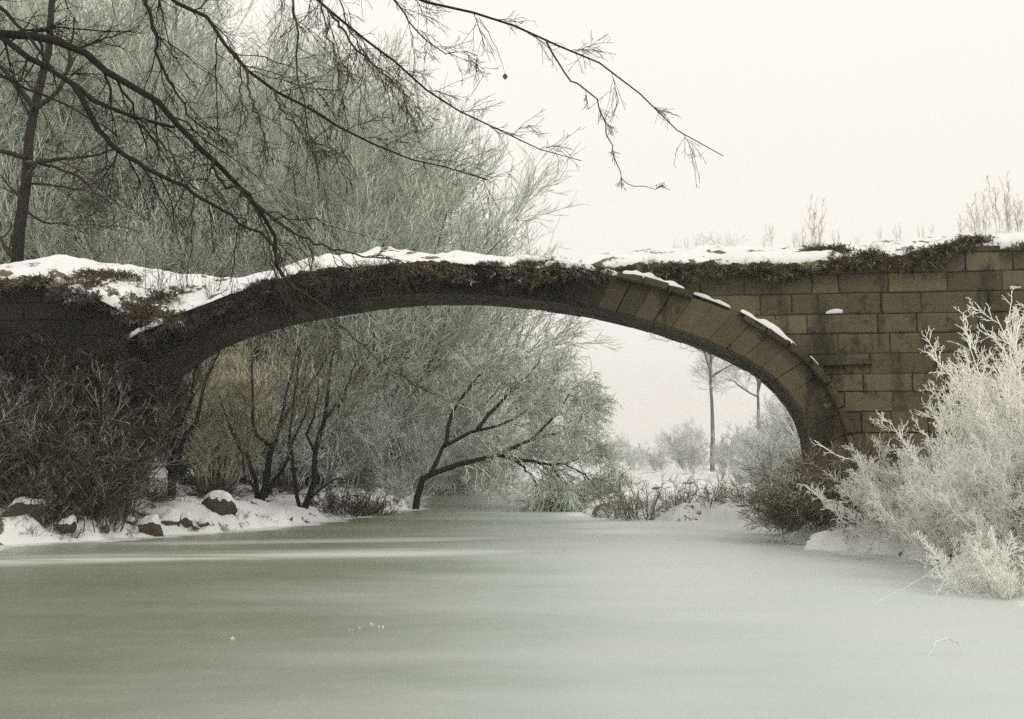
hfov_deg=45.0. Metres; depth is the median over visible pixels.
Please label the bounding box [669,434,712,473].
frosted shrub
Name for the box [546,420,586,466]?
frosted shrub
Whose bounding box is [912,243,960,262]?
bracken tuft
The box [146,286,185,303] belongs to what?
bracken tuft
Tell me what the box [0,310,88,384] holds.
bramble thicket
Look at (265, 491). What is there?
bank tree
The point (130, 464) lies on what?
bare thicket
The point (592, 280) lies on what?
bracken tuft
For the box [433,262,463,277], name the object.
bracken tuft
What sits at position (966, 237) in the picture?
bracken tuft
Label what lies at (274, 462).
dry shrub
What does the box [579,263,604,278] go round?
bracken tuft
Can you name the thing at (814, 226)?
dead weed
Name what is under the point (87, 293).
bracken tuft
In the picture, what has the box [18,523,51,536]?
dead grass tuft
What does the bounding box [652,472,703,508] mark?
twiggy bush
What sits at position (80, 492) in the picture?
bramble thicket
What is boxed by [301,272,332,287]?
bracken tuft
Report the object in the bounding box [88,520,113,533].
dead grass tuft
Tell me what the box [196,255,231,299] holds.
sapling
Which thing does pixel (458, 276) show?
bracken tuft
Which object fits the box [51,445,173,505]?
bramble thicket
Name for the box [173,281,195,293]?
bracken tuft
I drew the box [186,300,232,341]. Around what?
hanging bramble
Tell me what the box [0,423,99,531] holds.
bare thicket
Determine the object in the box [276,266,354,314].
hanging bramble
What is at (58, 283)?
bracken tuft
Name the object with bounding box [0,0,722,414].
overhanging tree
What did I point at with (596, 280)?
bracken tuft
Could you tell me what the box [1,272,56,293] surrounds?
bracken tuft
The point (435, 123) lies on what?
frosted tree
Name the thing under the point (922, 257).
bracken tuft
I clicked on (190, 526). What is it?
dead grass tuft
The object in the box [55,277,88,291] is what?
bracken tuft
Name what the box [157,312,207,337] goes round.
bracken tuft
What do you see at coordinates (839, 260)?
bracken tuft
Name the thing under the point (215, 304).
bracken tuft
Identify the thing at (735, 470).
frosted shrub
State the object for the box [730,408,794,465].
frosted shrub
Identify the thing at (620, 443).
frosted shrub
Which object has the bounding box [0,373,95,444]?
bramble thicket
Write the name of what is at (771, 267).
bracken tuft
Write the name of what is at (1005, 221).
dead weed
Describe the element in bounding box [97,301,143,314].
bracken tuft
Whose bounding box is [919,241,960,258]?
bracken tuft
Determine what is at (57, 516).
dead grass tuft
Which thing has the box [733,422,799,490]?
frosted shrub
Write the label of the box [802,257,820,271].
bracken tuft
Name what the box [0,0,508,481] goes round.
frosted tree
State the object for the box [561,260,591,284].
bracken tuft
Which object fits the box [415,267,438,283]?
bracken tuft
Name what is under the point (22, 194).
bare tree
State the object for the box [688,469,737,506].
twiggy bush
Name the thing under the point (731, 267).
bracken tuft
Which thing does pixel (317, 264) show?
bracken tuft
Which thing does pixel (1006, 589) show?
hoar frosted bush
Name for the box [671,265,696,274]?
bracken tuft
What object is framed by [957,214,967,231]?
dead weed
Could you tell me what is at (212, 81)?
frosted tree
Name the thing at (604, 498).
twiggy bush
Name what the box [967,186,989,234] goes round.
dead weed
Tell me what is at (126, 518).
dead grass tuft
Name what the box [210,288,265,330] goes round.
hanging bramble
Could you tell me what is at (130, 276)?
bracken tuft
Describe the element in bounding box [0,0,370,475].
frosted tree
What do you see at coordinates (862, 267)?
bracken tuft
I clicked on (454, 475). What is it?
frosted bush
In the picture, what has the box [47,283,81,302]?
bracken tuft
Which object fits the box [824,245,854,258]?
bracken tuft
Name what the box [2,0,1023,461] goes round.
sky
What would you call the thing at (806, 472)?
brown bush
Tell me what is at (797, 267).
bracken tuft
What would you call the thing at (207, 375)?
bank tree
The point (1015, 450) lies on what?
hoar frosted bush
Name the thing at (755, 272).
bracken tuft
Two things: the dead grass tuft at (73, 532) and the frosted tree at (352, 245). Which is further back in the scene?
the frosted tree at (352, 245)
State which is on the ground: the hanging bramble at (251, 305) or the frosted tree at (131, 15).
the frosted tree at (131, 15)
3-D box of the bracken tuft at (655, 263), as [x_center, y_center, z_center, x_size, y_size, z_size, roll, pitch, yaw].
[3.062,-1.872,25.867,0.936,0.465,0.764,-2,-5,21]
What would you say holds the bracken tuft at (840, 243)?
on the stone bridge
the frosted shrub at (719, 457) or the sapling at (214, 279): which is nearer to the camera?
the sapling at (214, 279)
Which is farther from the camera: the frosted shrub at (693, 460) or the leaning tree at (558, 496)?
the frosted shrub at (693, 460)
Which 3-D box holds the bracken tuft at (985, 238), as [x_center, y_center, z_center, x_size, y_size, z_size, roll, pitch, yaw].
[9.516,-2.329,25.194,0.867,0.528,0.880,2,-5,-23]
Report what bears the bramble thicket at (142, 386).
attached to the stone bridge
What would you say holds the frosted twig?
on the river ice
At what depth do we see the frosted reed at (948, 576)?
14.57 m
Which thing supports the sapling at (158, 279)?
on the stone bridge
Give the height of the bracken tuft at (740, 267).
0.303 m
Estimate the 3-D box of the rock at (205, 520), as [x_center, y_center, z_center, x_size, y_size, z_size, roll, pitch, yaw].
[-6.861,3.661,27.581,0.279,0.356,0.269,0,-5,0]
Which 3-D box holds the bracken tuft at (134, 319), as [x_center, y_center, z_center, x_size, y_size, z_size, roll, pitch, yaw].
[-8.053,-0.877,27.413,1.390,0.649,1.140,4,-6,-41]
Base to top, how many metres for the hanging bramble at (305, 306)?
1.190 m
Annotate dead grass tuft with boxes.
[0,512,17,520]
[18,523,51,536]
[29,509,64,530]
[44,508,81,524]
[50,529,75,540]
[56,527,86,538]
[66,503,112,521]
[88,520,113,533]
[102,510,138,523]
[110,509,144,528]
[114,523,142,537]
[144,499,173,510]
[181,521,201,531]
[235,509,251,519]
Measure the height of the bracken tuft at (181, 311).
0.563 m
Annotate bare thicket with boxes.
[0,339,202,523]
[0,347,136,509]
[0,350,79,504]
[0,368,186,531]
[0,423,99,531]
[16,400,178,532]
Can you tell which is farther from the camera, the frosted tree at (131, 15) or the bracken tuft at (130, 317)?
the frosted tree at (131, 15)
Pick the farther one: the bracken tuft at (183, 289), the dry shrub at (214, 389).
the dry shrub at (214, 389)
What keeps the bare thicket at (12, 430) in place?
on the ground
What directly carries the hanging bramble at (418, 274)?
hanging from the stone bridge
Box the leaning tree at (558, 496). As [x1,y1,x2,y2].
[412,330,643,511]
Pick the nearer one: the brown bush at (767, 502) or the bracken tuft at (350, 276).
the brown bush at (767, 502)
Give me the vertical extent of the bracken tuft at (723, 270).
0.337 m
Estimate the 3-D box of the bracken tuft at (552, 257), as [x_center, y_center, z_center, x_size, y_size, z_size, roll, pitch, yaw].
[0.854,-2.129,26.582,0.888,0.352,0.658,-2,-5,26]
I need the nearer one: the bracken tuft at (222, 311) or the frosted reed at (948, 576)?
the frosted reed at (948, 576)
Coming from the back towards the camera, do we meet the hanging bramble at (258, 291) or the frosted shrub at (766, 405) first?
the frosted shrub at (766, 405)
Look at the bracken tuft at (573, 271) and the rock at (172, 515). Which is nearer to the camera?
the bracken tuft at (573, 271)
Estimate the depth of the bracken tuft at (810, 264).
25.16 m
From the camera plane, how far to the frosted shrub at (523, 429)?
108.97 m
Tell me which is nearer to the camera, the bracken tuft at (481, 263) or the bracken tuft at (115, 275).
the bracken tuft at (481, 263)
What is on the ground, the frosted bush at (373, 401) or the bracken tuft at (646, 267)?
the frosted bush at (373, 401)
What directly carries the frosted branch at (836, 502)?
attached to the brown bush at (806, 472)
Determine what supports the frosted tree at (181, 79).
on the ground
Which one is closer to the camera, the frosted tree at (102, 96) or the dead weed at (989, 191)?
the dead weed at (989, 191)
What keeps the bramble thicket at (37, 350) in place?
attached to the stone bridge
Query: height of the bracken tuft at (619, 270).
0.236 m
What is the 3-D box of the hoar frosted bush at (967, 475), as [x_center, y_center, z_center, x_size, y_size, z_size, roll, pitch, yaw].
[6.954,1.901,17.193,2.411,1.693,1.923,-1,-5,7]
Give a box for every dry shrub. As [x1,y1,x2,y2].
[144,345,241,465]
[154,339,246,484]
[157,340,303,487]
[224,331,375,487]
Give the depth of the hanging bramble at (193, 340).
26.89 m
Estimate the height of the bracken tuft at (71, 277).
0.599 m
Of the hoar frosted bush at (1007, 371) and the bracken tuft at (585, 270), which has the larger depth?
the bracken tuft at (585, 270)
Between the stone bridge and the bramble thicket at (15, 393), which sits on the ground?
the stone bridge
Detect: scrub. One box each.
[133,475,180,502]
[177,474,233,497]
[194,469,256,498]
[241,467,308,496]
[299,483,358,517]
[304,473,391,517]
[327,482,407,514]
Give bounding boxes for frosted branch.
[797,484,850,509]
[810,439,912,477]
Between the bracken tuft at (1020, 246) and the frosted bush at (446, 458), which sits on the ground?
the frosted bush at (446, 458)
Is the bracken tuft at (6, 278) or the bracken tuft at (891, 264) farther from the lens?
the bracken tuft at (6, 278)
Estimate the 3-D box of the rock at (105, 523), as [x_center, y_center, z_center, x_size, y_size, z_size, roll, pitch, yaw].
[-8.404,3.404,25.401,0.291,0.347,0.236,2,-5,-27]
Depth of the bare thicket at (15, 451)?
24.75 m
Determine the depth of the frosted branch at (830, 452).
22.58 m
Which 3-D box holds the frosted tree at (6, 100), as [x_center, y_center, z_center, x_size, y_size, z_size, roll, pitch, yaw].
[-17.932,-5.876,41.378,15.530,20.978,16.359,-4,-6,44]
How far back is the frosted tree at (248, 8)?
58.27 m
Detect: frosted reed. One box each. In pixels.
[878,562,947,602]
[935,560,966,596]
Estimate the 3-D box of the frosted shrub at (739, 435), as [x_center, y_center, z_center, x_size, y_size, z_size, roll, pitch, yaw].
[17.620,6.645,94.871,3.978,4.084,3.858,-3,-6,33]
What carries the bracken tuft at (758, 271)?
on the stone bridge
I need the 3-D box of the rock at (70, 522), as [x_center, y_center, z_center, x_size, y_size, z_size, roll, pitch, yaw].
[-8.933,3.319,24.785,0.368,0.416,0.359,0,-5,0]
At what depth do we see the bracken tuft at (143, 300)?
27.47 m
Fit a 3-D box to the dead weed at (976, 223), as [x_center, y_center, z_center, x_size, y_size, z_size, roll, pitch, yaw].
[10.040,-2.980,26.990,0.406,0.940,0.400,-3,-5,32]
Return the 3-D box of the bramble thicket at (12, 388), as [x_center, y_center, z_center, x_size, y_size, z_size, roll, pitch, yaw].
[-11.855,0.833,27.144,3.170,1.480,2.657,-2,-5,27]
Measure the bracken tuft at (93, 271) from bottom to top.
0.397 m
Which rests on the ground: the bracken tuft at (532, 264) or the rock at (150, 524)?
the rock at (150, 524)
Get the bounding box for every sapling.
[136,252,175,306]
[158,248,200,295]
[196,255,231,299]
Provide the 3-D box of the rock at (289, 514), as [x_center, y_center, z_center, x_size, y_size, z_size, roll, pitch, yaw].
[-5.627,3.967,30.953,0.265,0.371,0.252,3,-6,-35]
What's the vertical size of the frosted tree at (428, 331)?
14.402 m
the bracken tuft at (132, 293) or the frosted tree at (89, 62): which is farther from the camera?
the frosted tree at (89, 62)
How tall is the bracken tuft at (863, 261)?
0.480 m
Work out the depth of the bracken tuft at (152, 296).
27.78 m
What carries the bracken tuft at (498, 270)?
on the stone bridge
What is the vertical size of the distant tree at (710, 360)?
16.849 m
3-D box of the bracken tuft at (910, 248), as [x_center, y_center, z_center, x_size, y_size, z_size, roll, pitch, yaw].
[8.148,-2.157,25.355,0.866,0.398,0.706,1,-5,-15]
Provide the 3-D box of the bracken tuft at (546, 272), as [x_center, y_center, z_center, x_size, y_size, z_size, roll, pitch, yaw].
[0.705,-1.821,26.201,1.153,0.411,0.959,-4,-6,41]
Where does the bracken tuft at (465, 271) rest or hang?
on the stone bridge
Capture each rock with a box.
[2,497,49,525]
[57,515,76,532]
[98,517,110,532]
[126,515,134,524]
[135,514,163,536]
[159,508,180,526]
[180,512,192,527]
[198,516,209,527]
[201,490,237,515]
[285,510,292,520]
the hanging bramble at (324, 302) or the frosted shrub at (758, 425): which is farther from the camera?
the frosted shrub at (758, 425)
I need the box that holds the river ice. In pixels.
[0,488,1023,718]
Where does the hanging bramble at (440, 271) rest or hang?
hanging from the stone bridge
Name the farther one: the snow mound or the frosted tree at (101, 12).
the frosted tree at (101, 12)
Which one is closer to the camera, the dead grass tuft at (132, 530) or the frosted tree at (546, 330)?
the dead grass tuft at (132, 530)
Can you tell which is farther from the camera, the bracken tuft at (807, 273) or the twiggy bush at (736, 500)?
the twiggy bush at (736, 500)
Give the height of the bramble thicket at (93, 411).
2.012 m
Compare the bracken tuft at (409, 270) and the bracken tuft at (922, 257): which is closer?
the bracken tuft at (922, 257)
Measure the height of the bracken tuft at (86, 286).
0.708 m
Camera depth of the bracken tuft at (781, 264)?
25.27 m
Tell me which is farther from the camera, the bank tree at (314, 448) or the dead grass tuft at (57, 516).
the bank tree at (314, 448)
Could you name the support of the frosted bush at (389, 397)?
on the ground
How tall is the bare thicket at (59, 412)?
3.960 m
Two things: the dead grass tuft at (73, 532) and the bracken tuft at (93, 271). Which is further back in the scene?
the bracken tuft at (93, 271)
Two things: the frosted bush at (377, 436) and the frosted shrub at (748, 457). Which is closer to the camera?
the frosted shrub at (748, 457)
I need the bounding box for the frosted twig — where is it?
[929,638,966,655]
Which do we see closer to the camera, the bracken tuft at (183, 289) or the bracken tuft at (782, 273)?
the bracken tuft at (782, 273)
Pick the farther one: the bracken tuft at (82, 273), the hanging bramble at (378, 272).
the bracken tuft at (82, 273)
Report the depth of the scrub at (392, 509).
36.84 m
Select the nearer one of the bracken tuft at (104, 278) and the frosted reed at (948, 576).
the frosted reed at (948, 576)
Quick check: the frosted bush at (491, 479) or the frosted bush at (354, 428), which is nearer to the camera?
the frosted bush at (354, 428)
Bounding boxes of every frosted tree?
[0,0,185,251]
[0,0,263,263]
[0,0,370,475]
[0,0,453,469]
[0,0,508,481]
[0,2,282,259]
[3,0,304,185]
[4,0,354,476]
[6,0,480,473]
[7,4,212,468]
[12,25,552,491]
[20,0,165,78]
[107,32,586,482]
[186,0,389,190]
[193,93,624,492]
[251,128,512,479]
[411,324,551,494]
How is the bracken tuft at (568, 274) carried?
on the stone bridge
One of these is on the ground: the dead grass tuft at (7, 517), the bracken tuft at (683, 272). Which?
the dead grass tuft at (7, 517)
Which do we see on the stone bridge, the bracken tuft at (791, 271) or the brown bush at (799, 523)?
the bracken tuft at (791, 271)
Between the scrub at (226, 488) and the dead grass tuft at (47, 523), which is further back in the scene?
the scrub at (226, 488)
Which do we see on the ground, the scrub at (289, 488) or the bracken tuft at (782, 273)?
the scrub at (289, 488)
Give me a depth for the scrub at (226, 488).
32.27 m
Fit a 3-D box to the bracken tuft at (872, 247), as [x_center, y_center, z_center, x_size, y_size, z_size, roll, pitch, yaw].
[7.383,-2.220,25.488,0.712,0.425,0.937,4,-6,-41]
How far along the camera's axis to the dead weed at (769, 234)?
26.54 m
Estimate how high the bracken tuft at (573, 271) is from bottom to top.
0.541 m
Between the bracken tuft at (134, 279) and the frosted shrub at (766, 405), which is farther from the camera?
the frosted shrub at (766, 405)
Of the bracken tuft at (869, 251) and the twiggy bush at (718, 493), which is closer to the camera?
the bracken tuft at (869, 251)
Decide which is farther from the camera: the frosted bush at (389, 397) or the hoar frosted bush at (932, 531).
the frosted bush at (389, 397)
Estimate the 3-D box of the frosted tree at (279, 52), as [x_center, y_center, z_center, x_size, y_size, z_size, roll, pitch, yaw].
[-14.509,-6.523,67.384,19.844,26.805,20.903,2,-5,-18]
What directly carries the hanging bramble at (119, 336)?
hanging from the stone bridge
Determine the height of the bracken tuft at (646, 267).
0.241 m
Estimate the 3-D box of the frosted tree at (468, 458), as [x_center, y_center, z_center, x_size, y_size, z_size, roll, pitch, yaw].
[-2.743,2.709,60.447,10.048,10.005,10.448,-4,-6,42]
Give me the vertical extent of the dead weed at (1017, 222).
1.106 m
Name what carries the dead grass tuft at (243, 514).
on the ground
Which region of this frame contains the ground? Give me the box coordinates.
[0,454,1023,592]
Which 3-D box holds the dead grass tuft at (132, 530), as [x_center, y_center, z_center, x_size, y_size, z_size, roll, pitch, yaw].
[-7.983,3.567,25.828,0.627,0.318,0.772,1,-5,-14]
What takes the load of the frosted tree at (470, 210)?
on the ground
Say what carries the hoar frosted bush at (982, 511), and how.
on the ground
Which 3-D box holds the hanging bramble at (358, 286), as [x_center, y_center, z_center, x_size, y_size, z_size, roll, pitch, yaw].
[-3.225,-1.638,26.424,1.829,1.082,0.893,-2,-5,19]
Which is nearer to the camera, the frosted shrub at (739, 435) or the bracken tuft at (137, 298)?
the bracken tuft at (137, 298)
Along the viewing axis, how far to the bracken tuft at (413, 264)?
26.30 m
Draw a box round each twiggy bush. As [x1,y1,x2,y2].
[577,472,645,518]
[597,467,673,520]
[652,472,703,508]
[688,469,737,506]
[715,472,763,504]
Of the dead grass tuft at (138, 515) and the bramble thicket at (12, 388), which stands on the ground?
the dead grass tuft at (138, 515)
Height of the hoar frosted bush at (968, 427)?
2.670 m
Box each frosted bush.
[167,382,281,484]
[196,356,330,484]
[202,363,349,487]
[261,368,396,490]
[290,393,404,488]
[321,383,446,486]
[339,371,413,483]
[352,399,445,494]
[352,412,466,506]
[363,381,439,483]
[413,428,496,494]
[445,441,526,490]
[807,431,985,557]
[864,470,996,560]
[870,365,1023,483]
[886,421,1021,559]
[896,420,1023,571]
[911,510,1023,600]
[918,288,1023,470]
[926,446,1023,541]
[931,402,1023,551]
[946,313,1023,441]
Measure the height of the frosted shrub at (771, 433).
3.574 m
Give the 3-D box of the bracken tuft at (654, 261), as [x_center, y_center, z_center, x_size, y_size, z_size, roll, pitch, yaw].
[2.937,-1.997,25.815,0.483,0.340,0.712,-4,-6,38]
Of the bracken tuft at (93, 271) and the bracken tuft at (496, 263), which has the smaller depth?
the bracken tuft at (496, 263)
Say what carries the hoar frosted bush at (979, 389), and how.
on the ground
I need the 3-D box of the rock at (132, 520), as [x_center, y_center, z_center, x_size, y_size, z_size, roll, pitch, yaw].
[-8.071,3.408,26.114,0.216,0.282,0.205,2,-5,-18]
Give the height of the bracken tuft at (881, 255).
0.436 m
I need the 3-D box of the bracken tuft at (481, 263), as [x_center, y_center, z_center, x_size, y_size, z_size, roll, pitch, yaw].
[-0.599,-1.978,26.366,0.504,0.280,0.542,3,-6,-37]
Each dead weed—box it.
[764,224,774,246]
[805,194,824,245]
[812,222,822,239]
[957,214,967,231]
[964,202,981,230]
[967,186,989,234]
[986,171,1014,233]
[996,196,1011,232]
[1003,192,1023,232]
[1015,205,1023,231]
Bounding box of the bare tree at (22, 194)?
[0,0,171,262]
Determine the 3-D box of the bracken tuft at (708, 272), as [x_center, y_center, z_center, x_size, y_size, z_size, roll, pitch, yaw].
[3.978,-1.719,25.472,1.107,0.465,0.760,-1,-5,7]
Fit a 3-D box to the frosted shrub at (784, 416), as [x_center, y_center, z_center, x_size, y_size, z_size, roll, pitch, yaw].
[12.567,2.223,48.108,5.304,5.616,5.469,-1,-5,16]
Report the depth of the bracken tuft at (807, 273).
25.26 m
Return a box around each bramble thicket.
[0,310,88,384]
[0,368,36,409]
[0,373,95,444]
[0,458,130,510]
[2,332,136,393]
[12,384,182,464]
[14,334,176,399]
[23,395,196,472]
[38,358,227,442]
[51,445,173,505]
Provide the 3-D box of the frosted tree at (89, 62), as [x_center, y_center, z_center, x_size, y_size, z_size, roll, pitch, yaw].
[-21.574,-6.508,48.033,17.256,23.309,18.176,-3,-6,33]
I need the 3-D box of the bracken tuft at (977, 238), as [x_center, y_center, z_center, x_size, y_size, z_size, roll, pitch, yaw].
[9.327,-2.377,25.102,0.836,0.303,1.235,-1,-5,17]
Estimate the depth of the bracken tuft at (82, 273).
28.05 m
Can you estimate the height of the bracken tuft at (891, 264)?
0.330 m
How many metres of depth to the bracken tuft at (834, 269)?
25.11 m
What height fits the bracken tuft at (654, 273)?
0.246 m
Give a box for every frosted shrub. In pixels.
[503,414,563,467]
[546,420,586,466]
[577,442,598,467]
[600,430,631,465]
[620,440,650,469]
[642,440,673,471]
[653,415,706,466]
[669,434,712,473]
[703,429,746,474]
[715,420,756,465]
[723,441,777,484]
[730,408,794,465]
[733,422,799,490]
[735,413,801,493]
[747,409,769,438]
[753,392,786,441]
[755,397,800,459]
[767,392,798,448]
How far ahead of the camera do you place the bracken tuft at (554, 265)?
25.78 m
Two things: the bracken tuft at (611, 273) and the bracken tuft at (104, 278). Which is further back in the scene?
the bracken tuft at (104, 278)
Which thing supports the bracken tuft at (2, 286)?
on the stone bridge
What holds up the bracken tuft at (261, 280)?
on the stone bridge
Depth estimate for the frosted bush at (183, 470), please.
38.58 m
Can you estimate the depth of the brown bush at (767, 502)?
23.63 m
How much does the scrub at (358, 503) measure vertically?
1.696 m
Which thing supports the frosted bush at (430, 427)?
on the ground
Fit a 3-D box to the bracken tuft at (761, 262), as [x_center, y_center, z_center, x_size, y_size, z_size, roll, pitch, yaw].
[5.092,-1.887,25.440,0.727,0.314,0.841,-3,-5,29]
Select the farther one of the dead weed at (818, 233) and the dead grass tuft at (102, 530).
the dead weed at (818, 233)
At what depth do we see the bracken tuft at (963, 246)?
24.67 m
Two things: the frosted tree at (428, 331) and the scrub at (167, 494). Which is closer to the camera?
the scrub at (167, 494)
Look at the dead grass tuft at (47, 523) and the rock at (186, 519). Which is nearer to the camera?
the dead grass tuft at (47, 523)
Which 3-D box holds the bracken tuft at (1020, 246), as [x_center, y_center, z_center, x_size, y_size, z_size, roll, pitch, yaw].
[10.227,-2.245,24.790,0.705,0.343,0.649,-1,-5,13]
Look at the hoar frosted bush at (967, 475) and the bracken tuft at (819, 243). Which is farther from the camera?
the bracken tuft at (819, 243)
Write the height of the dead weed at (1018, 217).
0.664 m
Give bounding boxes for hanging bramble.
[99,321,180,368]
[155,312,222,355]
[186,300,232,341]
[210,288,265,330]
[227,277,297,326]
[271,269,316,325]
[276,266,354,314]
[314,261,357,311]
[324,261,396,307]
[365,258,415,303]
[405,262,435,291]
[431,266,447,288]
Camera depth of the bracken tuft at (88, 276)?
27.94 m
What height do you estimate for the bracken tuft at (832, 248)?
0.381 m
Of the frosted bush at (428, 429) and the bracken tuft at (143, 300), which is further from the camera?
the frosted bush at (428, 429)
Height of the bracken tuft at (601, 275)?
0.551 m
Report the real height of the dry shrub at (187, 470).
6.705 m
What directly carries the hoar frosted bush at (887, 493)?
on the ground
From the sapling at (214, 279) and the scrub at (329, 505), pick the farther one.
the scrub at (329, 505)
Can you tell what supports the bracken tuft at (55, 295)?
on the stone bridge
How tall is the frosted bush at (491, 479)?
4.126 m
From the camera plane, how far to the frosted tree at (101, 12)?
62.51 m
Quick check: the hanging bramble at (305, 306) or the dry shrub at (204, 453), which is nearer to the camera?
the hanging bramble at (305, 306)
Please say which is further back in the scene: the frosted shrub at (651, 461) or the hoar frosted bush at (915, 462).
the frosted shrub at (651, 461)
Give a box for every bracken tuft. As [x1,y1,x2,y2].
[0,277,17,288]
[0,277,20,293]
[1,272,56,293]
[31,273,67,294]
[45,283,78,304]
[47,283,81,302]
[50,275,106,287]
[50,279,70,287]
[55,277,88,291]
[59,277,108,298]
[59,293,109,310]
[68,270,97,278]
[71,272,96,279]
[72,267,115,280]
[73,289,124,307]
[91,274,119,284]
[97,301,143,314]
[98,268,143,282]
[110,295,158,311]
[110,300,174,325]
[114,271,142,284]
[116,307,158,326]
[117,308,153,327]
[120,272,143,281]
[126,290,140,299]
[136,297,172,307]
[138,312,195,345]
[140,293,163,302]
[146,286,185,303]
[154,307,190,319]
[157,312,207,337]
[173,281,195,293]
[210,298,248,316]
[216,298,262,318]
[240,275,278,288]
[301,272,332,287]
[304,258,332,270]
[332,267,370,288]
[387,262,422,282]
[400,260,428,269]
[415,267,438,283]
[423,268,479,287]
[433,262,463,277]
[459,268,478,277]
[475,261,491,268]
[486,260,502,265]
[486,265,513,277]
[502,260,537,277]
[506,264,532,277]
[509,259,543,272]
[514,267,555,290]
[530,264,557,277]
[537,260,571,278]
[540,253,571,260]
[550,263,584,282]
[550,268,587,281]
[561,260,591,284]
[578,264,612,281]
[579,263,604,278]
[581,269,606,289]
[584,272,608,284]
[601,266,618,283]
[609,267,628,272]
[637,264,662,271]
[640,257,660,268]
[641,266,672,277]
[643,270,667,279]
[644,259,674,277]
[661,260,687,273]
[667,262,685,273]
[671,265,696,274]
[679,264,731,285]
[717,266,733,277]
[727,264,744,274]
[729,262,766,275]
[732,265,763,277]
[740,262,777,282]
[745,262,781,274]
[746,260,772,272]
[756,267,798,283]
[777,262,795,269]
[786,263,820,283]
[786,268,797,275]
[791,264,815,271]
[795,243,833,251]
[797,258,820,270]
[800,240,827,250]
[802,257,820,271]
[815,242,854,250]
[817,244,844,251]
[818,255,859,272]
[821,261,850,277]
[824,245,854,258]
[839,253,867,270]
[851,240,886,252]
[853,247,897,269]
[854,261,888,272]
[856,251,911,270]
[884,261,900,269]
[895,244,919,253]
[896,244,951,275]
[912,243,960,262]
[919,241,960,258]
[937,238,981,254]
[954,233,983,249]
[956,234,993,244]
[968,232,999,250]
[1003,240,1023,251]
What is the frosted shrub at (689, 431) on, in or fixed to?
on the ground
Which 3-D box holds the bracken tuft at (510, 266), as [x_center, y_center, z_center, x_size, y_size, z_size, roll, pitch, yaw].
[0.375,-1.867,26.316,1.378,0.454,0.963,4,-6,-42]
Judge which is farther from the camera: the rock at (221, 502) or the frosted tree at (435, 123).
the frosted tree at (435, 123)
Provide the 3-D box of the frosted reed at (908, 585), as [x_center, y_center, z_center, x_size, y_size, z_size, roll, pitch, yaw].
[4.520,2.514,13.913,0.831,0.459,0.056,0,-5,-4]
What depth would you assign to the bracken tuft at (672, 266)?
25.57 m
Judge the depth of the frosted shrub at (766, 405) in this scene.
65.52 m
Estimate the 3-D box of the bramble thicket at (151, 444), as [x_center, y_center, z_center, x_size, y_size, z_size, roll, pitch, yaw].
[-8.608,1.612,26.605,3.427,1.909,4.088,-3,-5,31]
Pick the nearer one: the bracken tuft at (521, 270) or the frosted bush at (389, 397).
the bracken tuft at (521, 270)
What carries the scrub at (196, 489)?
on the ground
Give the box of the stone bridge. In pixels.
[0,228,1023,522]
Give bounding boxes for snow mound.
[804,530,857,550]
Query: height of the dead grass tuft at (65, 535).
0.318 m
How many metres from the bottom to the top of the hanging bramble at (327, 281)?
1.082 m
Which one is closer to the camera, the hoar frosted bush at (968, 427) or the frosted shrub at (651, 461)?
the hoar frosted bush at (968, 427)
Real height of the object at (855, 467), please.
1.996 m
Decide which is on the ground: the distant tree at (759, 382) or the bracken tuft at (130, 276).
the distant tree at (759, 382)
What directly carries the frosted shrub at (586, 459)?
on the ground
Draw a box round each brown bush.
[729,430,932,540]
[734,445,885,544]
[741,500,805,532]
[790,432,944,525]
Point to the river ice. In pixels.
(474, 606)
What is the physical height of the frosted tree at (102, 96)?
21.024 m
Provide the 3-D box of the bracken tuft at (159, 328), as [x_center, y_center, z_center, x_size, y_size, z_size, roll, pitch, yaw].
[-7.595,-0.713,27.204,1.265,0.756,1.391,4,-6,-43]
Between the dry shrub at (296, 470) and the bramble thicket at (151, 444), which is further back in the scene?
the dry shrub at (296, 470)
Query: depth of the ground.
31.46 m
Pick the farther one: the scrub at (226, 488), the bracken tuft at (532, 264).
the scrub at (226, 488)
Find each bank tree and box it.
[147,342,234,496]
[187,322,373,500]
[257,316,392,508]
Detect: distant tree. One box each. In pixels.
[647,228,758,471]
[689,354,761,428]
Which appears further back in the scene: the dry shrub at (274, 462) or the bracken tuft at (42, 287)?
the dry shrub at (274, 462)
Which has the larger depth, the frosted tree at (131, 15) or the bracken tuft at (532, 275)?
the frosted tree at (131, 15)
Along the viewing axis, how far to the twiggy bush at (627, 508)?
33.22 m
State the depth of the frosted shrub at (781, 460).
31.42 m
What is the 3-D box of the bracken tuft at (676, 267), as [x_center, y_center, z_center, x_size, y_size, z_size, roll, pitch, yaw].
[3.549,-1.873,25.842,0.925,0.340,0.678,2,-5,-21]
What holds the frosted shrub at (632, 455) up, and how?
on the ground
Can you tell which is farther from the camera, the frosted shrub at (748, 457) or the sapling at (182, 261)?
the frosted shrub at (748, 457)
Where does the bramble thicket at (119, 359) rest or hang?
attached to the stone bridge
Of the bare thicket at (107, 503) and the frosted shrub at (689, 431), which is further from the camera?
the frosted shrub at (689, 431)
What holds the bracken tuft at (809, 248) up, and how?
on the stone bridge
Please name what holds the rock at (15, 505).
on the ground
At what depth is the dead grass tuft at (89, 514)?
25.29 m
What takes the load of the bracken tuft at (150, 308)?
on the stone bridge
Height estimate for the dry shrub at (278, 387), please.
6.095 m
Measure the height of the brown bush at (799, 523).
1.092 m
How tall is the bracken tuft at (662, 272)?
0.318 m
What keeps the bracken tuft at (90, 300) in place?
on the stone bridge

